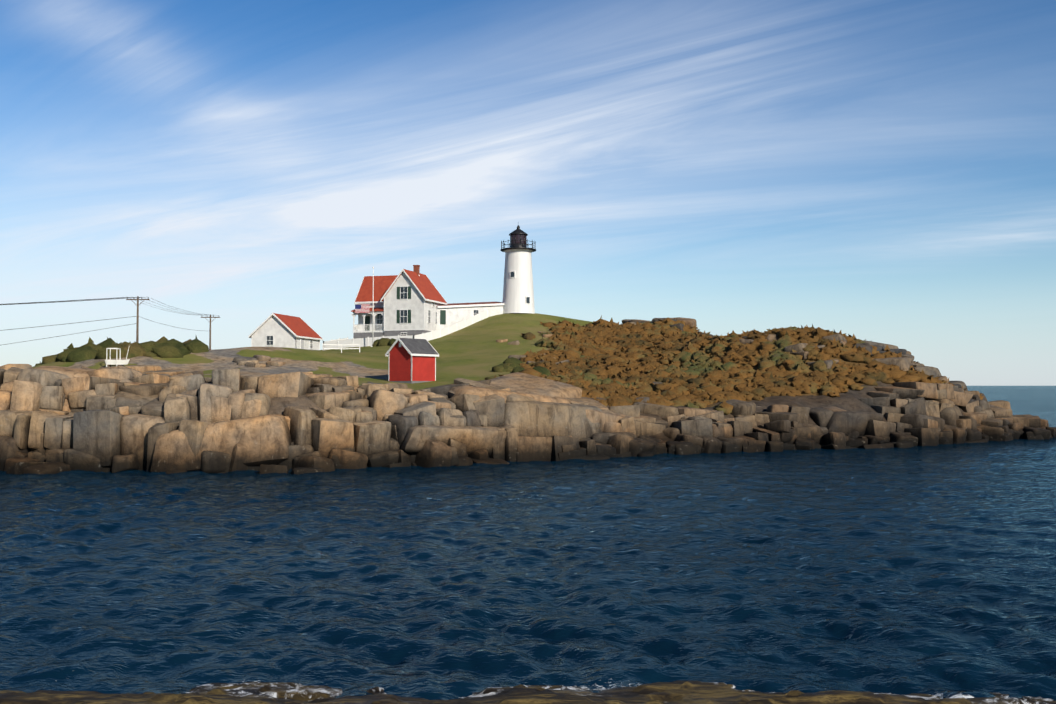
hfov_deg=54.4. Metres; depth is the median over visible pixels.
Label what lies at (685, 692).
ledge
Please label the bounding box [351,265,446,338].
keepers house
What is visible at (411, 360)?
oil house
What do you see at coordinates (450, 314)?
walkway
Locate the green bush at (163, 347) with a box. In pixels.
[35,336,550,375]
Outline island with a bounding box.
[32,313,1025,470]
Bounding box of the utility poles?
[0,296,219,349]
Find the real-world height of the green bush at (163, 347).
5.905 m
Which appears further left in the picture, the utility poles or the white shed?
the utility poles
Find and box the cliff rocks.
[0,317,1055,473]
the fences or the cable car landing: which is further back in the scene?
the fences
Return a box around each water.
[0,437,1055,700]
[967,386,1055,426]
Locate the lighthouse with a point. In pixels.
(518, 293)
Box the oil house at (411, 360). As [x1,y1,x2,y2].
[385,338,438,382]
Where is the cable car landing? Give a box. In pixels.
[105,348,129,366]
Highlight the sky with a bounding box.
[0,0,1055,385]
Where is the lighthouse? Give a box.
[500,225,535,313]
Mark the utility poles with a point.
(137, 324)
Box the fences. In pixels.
[323,309,487,352]
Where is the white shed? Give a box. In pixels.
[248,313,322,349]
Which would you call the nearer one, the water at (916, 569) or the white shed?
the water at (916, 569)
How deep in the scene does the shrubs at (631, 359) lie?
107.69 m
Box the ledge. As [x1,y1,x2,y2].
[0,680,1055,703]
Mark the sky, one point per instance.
(880, 171)
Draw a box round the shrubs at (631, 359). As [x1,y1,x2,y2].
[480,315,983,414]
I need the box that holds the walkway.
[436,302,504,329]
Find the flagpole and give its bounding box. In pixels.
[372,268,373,344]

